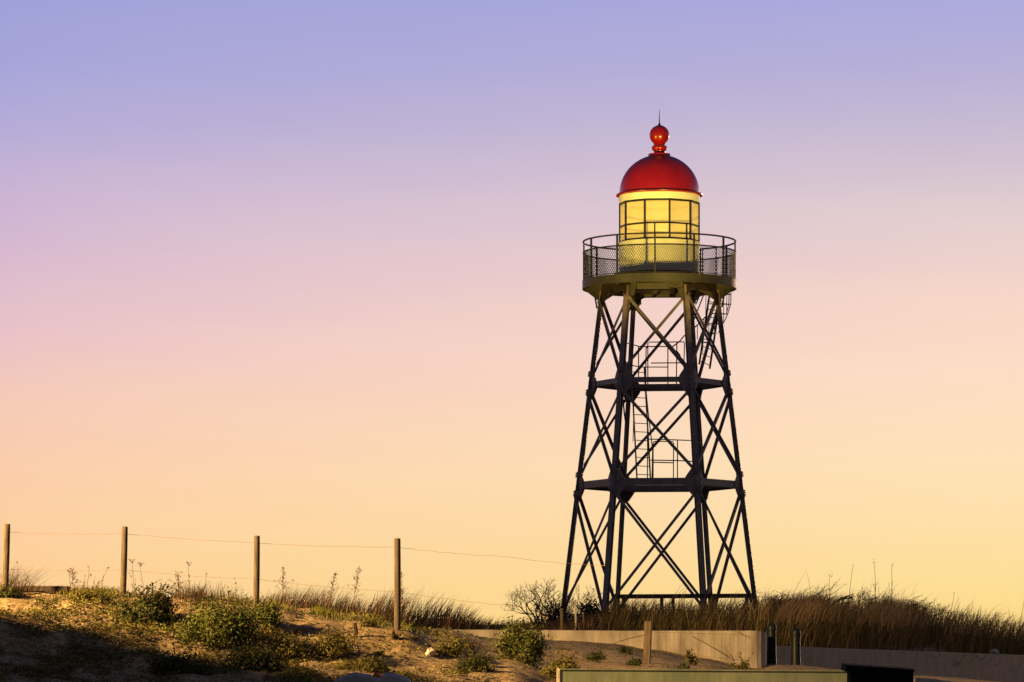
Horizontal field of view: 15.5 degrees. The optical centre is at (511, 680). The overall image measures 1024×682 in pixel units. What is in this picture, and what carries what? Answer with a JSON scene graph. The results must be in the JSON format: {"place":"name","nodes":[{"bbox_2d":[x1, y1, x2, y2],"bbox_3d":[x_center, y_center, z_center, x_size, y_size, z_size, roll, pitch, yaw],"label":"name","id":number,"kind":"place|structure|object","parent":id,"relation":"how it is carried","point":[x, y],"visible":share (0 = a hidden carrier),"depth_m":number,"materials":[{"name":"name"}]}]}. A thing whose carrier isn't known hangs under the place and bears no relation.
{"place":"outdoors","nodes":[
{"label":"outdoors","id":0,"kind":"place"},
{"bbox_2d":[0,586,1021,681],"bbox_3d":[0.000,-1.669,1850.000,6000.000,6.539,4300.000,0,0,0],"label":"ground","id":1,"kind":"structure","parent":0,"point":[10,642],"depth_m":56.64,"materials":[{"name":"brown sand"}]},
{"bbox_2d":[0,578,25,597],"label":"shrub","id":2,"kind":"object","parent":1,"relation":"on","point":[4,592],"visible":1,"depth_m":57.70,"materials":[{"name":"green plant"}]},
{"bbox_2d":[18,586,69,591],"bbox_3d":[-7.263,-1.432,58.550,0.790,0.094,0.220,0,0,7],"label":"plank","id":3,"kind":"object","parent":1,"relation":"on","point":[52,588],"visible":0.73,"depth_m":58.44,"materials":[{"name":"brown wood"}]},
{"bbox_2d":[69,568,84,590],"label":"weed stalk","id":4,"kind":"object","parent":1,"relation":"on","point":[74,578],"visible":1,"depth_m":58.20,"materials":[{"name":"brown plant"}]},
{"bbox_2d":[66,574,116,603],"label":"shrub","id":5,"kind":"object","parent":1,"relation":"on","point":[82,593],"visible":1,"depth_m":57.59,"materials":[{"name":"green plant"}]},
{"bbox_2d":[0,562,256,609],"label":"dry grass","id":6,"kind":"structure","parent":1,"relation":"on","point":[195,594],"depth_m":58.13,"materials":[{"name":"brown plant"}]},
{"bbox_2d":[137,562,144,589],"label":"weed stalk","id":7,"kind":"object","parent":1,"relation":"on","point":[141,574],"visible":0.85,"depth_m":57.60,"materials":[{"name":"brown plant"}]},
{"bbox_2d":[109,578,185,626],"bbox_3d":[-5.520,-1.165,56.940,1.093,0.780,1.043,0,0,14],"label":"shrub","id":8,"kind":"object","parent":1,"relation":"on","point":[158,605],"visible":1,"depth_m":56.78,"materials":[{"name":"green plant"}]},
{"bbox_2d":[167,572,186,602],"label":"weed stalk","id":9,"kind":"object","parent":1,"relation":"on","point":[178,583],"visible":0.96,"depth_m":57.80,"materials":[{"name":"brown plant"}]},
{"bbox_2d":[142,643,228,675],"bbox_3d":[-4.712,-0.267,53.738,1.250,0.577,1.142,0,0,-24],"label":"shrub","id":10,"kind":"object","parent":1,"relation":"on","point":[177,663],"visible":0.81,"depth_m":53.44,"materials":[{"name":"green plant"}]},
{"bbox_2d":[186,562,191,594],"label":"weed stalk","id":11,"kind":"object","parent":1,"relation":"on","point":[188,576],"visible":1,"depth_m":58.00,"materials":[{"name":"brown plant"}]},
{"bbox_2d":[155,578,279,658],"bbox_3d":[-4.324,-0.905,56.088,1.969,1.246,1.551,0,0,0],"label":"shrub","id":12,"kind":"object","parent":1,"relation":"on","point":[210,624],"visible":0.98,"depth_m":55.88,"materials":[{"name":"green plant"}]},
{"bbox_2d":[47,584,408,635],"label":"dune grass","id":13,"kind":"structure","parent":1,"relation":"on","point":[319,610],"depth_m":58.62,"materials":[{"name":"plant"}]},
{"bbox_2d":[0,593,497,681],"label":"creeping plants","id":14,"kind":"object","parent":1,"relation":"on","point":[61,657],"visible":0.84,"depth_m":55.57,"materials":[{"name":"green plant"}]},
{"bbox_2d":[208,634,296,672],"bbox_3d":[-3.768,-0.394,54.891,1.216,0.594,1.219,0,0,-36],"label":"shrub","id":15,"kind":"object","parent":1,"relation":"on","point":[255,659],"visible":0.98,"depth_m":54.70,"materials":[{"name":"green plant"}]},
{"bbox_2d":[250,594,288,631],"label":"shrub","id":16,"kind":"object","parent":1,"relation":"on","point":[270,611],"visible":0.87,"depth_m":57.08,"materials":[{"name":"green plant"}]},
{"bbox_2d":[276,567,292,596],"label":"weed stalk","id":17,"kind":"object","parent":1,"relation":"on","point":[282,578],"visible":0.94,"depth_m":60.50,"materials":[{"name":"brown plant"}]},
{"bbox_2d":[254,627,321,660],"bbox_3d":[-3.343,-0.552,56.036,1.068,0.624,0.828,0,0,0],"label":"shrub","id":18,"kind":"object","parent":1,"relation":"on","point":[297,650],"visible":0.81,"depth_m":55.93,"materials":[{"name":"green plant"}]},
{"bbox_2d":[289,629,303,635],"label":"shrub","id":19,"kind":"object","parent":1,"relation":"on","point":[300,632],"visible":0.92,"depth_m":57.18,"materials":[{"name":"brown plant"}]},
{"bbox_2d":[272,652,327,677],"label":"shrub","id":20,"kind":"object","parent":1,"relation":"on","point":[304,671],"visible":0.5,"depth_m":53.96,"materials":[{"name":"green plant"}]},
{"bbox_2d":[2,524,604,630],"bbox_3d":[-4.222,-1.502,58.003,11.311,1.827,0.109,0,0,0],"label":"wire fence","id":21,"kind":"object","parent":1,"relation":"on","point":[257,579],"visible":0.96,"depth_m":57.96,"materials":[{"name":"brown wood"}]},
{"bbox_2d":[320,572,338,608],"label":"weed stalk","id":22,"kind":"object","parent":1,"relation":"on","point":[333,581],"visible":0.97,"depth_m":60.50,"materials":[{"name":"brown plant"}]},
{"bbox_2d":[301,623,360,661],"bbox_3d":[-2.702,-0.565,56.163,0.939,0.581,0.853,0,0,40],"label":"shrub","id":23,"kind":"object","parent":1,"relation":"on","point":[333,641],"visible":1,"depth_m":56.09,"materials":[{"name":"green plant"}]},
{"bbox_2d":[347,567,363,612],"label":"weed stalk","id":24,"kind":"object","parent":1,"relation":"on","point":[357,577],"visible":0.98,"depth_m":60.50,"materials":[{"name":"brown plant"}]},
{"bbox_2d":[352,623,358,634],"bbox_3d":[-2.377,-0.793,57.301,0.096,0.189,0.088,0,0,0],"label":"stump","id":25,"kind":"object","parent":1,"relation":"on","point":[355,630],"visible":0.95,"depth_m":57.27,"materials":[{"name":"brown wood"}]},
{"bbox_2d":[334,643,398,674],"bbox_3d":[-2.115,-0.325,55.074,0.933,0.484,0.941,0,0,23],"label":"shrub","id":26,"kind":"object","parent":1,"relation":"on","point":[371,663],"visible":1,"depth_m":54.87,"materials":[{"name":"green plant"}]},
{"bbox_2d":[360,618,377,626],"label":"shrub","id":27,"kind":"object","parent":1,"relation":"on","point":[364,622],"visible":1,"depth_m":57.86,"materials":[{"name":"green plant"}]},
{"bbox_2d":[334,672,410,681],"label":"broken slab","id":28,"kind":"structure","parent":1,"relation":"on","point":[363,677],"depth_m":50.34,"materials":[{"name":"grey concrete"}]},
{"bbox_2d":[373,673,381,677],"bbox_3d":[-1.798,-0.041,50.750,0.177,0.149,0.100,0,0,0],"label":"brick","id":29,"kind":"object","parent":1,"relation":"on","point":[375,675],"visible":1,"depth_m":50.70,"materials":[{"name":"brown brick"}]},
{"bbox_2d":[372,649,384,655],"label":"shrub","id":30,"kind":"object","parent":1,"relation":"on","point":[379,652],"visible":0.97,"depth_m":56.55,"materials":[{"name":"green plant"}]},
{"bbox_2d":[390,629,399,639],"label":"shrub","id":31,"kind":"object","parent":1,"relation":"on","point":[394,635],"visible":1,"depth_m":57.38,"materials":[{"name":"plant"}]},
{"bbox_2d":[259,580,535,629],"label":"marram grass","id":32,"kind":"structure","parent":1,"relation":"on","point":[441,621],"depth_m":64.84,"materials":[{"name":"brown plant"}]},
{"bbox_2d":[391,572,410,609],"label":"weed stalk","id":33,"kind":"object","parent":1,"relation":"on","point":[407,602],"visible":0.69,"depth_m":60.50,"materials":[{"name":"brown plant"}]},
{"bbox_2d":[407,622,416,631],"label":"shrub","id":34,"kind":"object","parent":1,"relation":"on","point":[412,627],"visible":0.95,"depth_m":58.60,"materials":[{"name":"green plant"}]},
{"bbox_2d":[425,647,435,656],"bbox_3d":[-1.240,-0.413,57.025,0.178,0.201,0.290,0,0,0],"label":"paper scrap","id":35,"kind":"object","parent":1,"relation":"on","point":[430,652],"visible":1,"depth_m":56.95,"materials":[{"name":"white paper"}]},
{"bbox_2d":[425,626,468,659],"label":"shrub","id":36,"kind":"object","parent":1,"relation":"on","point":[453,649],"visible":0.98,"depth_m":57.13,"materials":[{"name":"green plant"}]},
{"bbox_2d":[465,641,475,649],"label":"shrub","id":37,"kind":"object","parent":1,"relation":"on","point":[468,646],"visible":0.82,"depth_m":59.97,"materials":[{"name":"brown plant"}]},
{"bbox_2d":[449,644,493,673],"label":"shrub","id":38,"kind":"object","parent":1,"relation":"on","point":[475,662],"visible":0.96,"depth_m":56.11,"materials":[{"name":"green plant"}]},
{"bbox_2d":[485,612,552,667],"bbox_3d":[0.110,-0.608,59.569,1.105,0.952,1.009,0,0,26],"label":"shrub","id":39,"kind":"object","parent":1,"relation":"on","point":[522,646],"visible":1,"depth_m":59.44,"materials":[{"name":"green plant"}]},
{"bbox_2d":[500,577,563,622],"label":"bare shrub","id":40,"kind":"object","parent":1,"relation":"on","point":[532,591],"visible":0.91,"depth_m":116.10,"materials":[{"name":"brown plant"}]},
{"bbox_2d":[522,596,589,622],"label":"shrub","id":41,"kind":"object","parent":1,"relation":"on","point":[551,615],"visible":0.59,"depth_m":112.83,"materials":[{"name":"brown plant"}]},
{"bbox_2d":[537,646,584,679],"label":"shrub","id":42,"kind":"object","parent":1,"relation":"on","point":[551,669],"visible":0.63,"depth_m":57.94,"materials":[{"name":"green plant"}]},
{"bbox_2d":[560,608,563,629],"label":"stake","id":43,"kind":"object","parent":1,"relation":"on","point":[561,620],"visible":0.59,"depth_m":86.37,"materials":[{"name":"brown wood"}]},
{"bbox_2d":[514,607,613,629],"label":"dead grass","id":44,"kind":"structure","parent":1,"relation":"on","point":[593,622],"depth_m":88.72,"materials":[{"name":"brown plant"}]},
{"bbox_2d":[574,600,576,628],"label":"stake","id":45,"kind":"object","parent":1,"relation":"on","point":[575,608],"visible":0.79,"depth_m":86.59,"materials":[{"name":"brown wood"}]},
{"bbox_2d":[554,586,615,615],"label":"bare shrub","id":46,"kind":"object","parent":1,"relation":"on","point":[587,598],"visible":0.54,"depth_m":118.66,"materials":[{"name":"brown plant"}]},
{"bbox_2d":[577,589,601,617],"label":"shrub","id":47,"kind":"object","parent":1,"relation":"on","point":[595,605],"visible":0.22,"depth_m":120.80,"materials":[{"name":"green plant"}]},
{"bbox_2d":[583,651,606,661],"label":"shrub","id":48,"kind":"object","parent":1,"relation":"on","point":[597,656],"visible":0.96,"depth_m":65.93,"materials":[{"name":"green plant"}]},
{"bbox_2d":[452,630,766,667],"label":"concrete wall","id":49,"kind":"structure","parent":1,"relation":"on","point":[722,641],"depth_m":84.40,"materials":[{"name":"beige concrete"}]},
{"bbox_2d":[617,645,632,654],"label":"shrub","id":50,"kind":"object","parent":1,"relation":"on","point":[626,650],"visible":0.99,"depth_m":73.98,"materials":[{"name":"green plant"}]},
{"bbox_2d":[624,657,644,665],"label":"shrub","id":51,"kind":"object","parent":1,"relation":"on","point":[632,661],"visible":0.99,"depth_m":65.98,"materials":[{"name":"green plant"}]},
{"bbox_2d":[561,110,757,614],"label":"lighthouse","id":52,"kind":"object","parent":1,"relation":"on","point":[659,195],"visible":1,"depth_m":116.09,"materials":[{"name":"paint"}]},
{"bbox_2d":[619,201,624,241],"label":"window pane","id":53,"kind":"structure","parent":52,"relation":"in","point":[621,205],"depth_m":116.83,"materials":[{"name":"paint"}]},
{"bbox_2d":[625,199,643,240],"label":"window pane","id":54,"kind":"structure","parent":52,"relation":"in","point":[634,209],"depth_m":116.15,"materials":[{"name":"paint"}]},
{"bbox_2d":[644,198,668,238],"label":"window pane","id":55,"kind":"structure","parent":52,"relation":"in","point":[656,210],"depth_m":115.83,"materials":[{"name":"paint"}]},
{"bbox_2d":[669,198,689,239],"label":"window pane","id":56,"kind":"structure","parent":52,"relation":"in","point":[678,208],"depth_m":115.98,"materials":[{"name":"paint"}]},
{"bbox_2d":[689,200,699,241],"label":"window pane","id":57,"kind":"structure","parent":52,"relation":"in","point":[693,205],"depth_m":116.46,"materials":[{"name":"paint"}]},
{"bbox_2d":[698,204,699,240],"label":"window frame","id":58,"kind":"structure","parent":52,"relation":"in","point":[698,204],"depth_m":116.86,"materials":[{"name":"paint"}]},
{"bbox_2d":[613,621,750,663],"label":"netting fence","id":59,"kind":"object","parent":1,"relation":"on","point":[647,635],"visible":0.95,"depth_m":67.95,"materials":[{"name":"brown wood"}]},
{"bbox_2d":[612,593,752,613],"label":"timber rail","id":60,"kind":"object","parent":1,"relation":"on","point":[642,596],"visible":0.34,"depth_m":112.94,"materials":[{"name":"brown wood"}]},
{"bbox_2d":[679,662,689,668],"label":"shrub","id":61,"kind":"object","parent":1,"relation":"on","point":[682,665],"visible":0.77,"depth_m":66.95,"materials":[{"name":"green plant"}]},
{"bbox_2d":[684,646,699,664],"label":"shrub","id":62,"kind":"object","parent":1,"relation":"on","point":[689,657],"visible":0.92,"depth_m":72.00,"materials":[{"name":"green plant"}]},
{"bbox_2d":[557,668,846,681],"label":"green barrier","id":63,"kind":"object","parent":1,"relation":"on","point":[630,675],"visible":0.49,"depth_m":56.98,"materials":[{"name":"metal"}]},
{"bbox_2d":[723,651,754,669],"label":"shrub","id":64,"kind":"object","parent":1,"relation":"on","point":[743,665],"visible":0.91,"depth_m":73.97,"materials":[{"name":"green plant"}]},
{"bbox_2d":[767,623,776,663],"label":"bollard","id":65,"kind":"object","parent":1,"relation":"on","point":[771,642],"visible":0.98,"depth_m":85.41,"materials":[{"name":"black metal"}]},
{"bbox_2d":[791,628,800,664],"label":"bollard","id":66,"kind":"object","parent":1,"relation":"on","point":[795,647],"visible":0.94,"depth_m":84.41,"materials":[{"name":"green metal"}]},
{"bbox_2d":[595,583,1023,667],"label":"bank grass","id":67,"kind":"structure","parent":1,"relation":"on","point":[827,634],"depth_m":99.43,"materials":[{"name":"brown plant"}]},
{"bbox_2d":[834,594,853,602],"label":"dead branch","id":68,"kind":"object","parent":67,"relation":"on","point":[852,596],"visible":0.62,"depth_m":106.96,"materials":[{"name":"brown plant"}]},
{"bbox_2d":[990,649,998,653],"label":"rock","id":69,"kind":"object","parent":67,"relation":"on","point":[994,651],"visible":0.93,"depth_m":114.49,"materials":[{"name":"stone"}]},
{"bbox_2d":[610,569,1023,640],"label":"straw wisps","id":70,"kind":"object","parent":1,"relation":"on","point":[866,609],"visible":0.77,"depth_m":103.71,"materials":[{"name":"brown plant"}]},
{"bbox_2d":[829,574,844,607],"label":"weed stalk","id":71,"kind":"object","parent":1,"relation":"on","point":[832,587],"visible":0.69,"depth_m":110.00,"materials":[{"name":"brown plant"}]},
{"bbox_2d":[867,562,880,616],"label":"weed stalk","id":72,"kind":"object","parent":1,"relation":"on","point":[875,589],"visible":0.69,"depth_m":109.99,"materials":[{"name":"brown plant"}]},
{"bbox_2d":[886,564,898,622],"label":"weed stalk","id":73,"kind":"object","parent":1,"relation":"on","point":[890,594],"visible":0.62,"depth_m":110.00,"materials":[{"name":"brown plant"}]},
{"bbox_2d":[776,646,1023,681],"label":"wall","id":74,"kind":"structure","parent":1,"relation":"on","point":[1005,669],"depth_m":104.25,"materials":[{"name":"grey concrete"}]},
{"bbox_2d":[915,678,952,681],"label":"kerb","id":75,"kind":"structure","parent":1,"relation":"on","point":[925,680],"depth_m":51.88,"materials":[{"name":"concrete"}]},
{"bbox_2d":[0,0,1023,628],"label":"sky","id":76,"kind":"structure","parent":0,"point":[294,274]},
{"bbox_2d":[841,663,914,681],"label":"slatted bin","id":77,"kind":"object","parent":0,"point":[865,673],"visible":1,"depth_m":50.98,"materials":[{"name":"black"}]}
]}

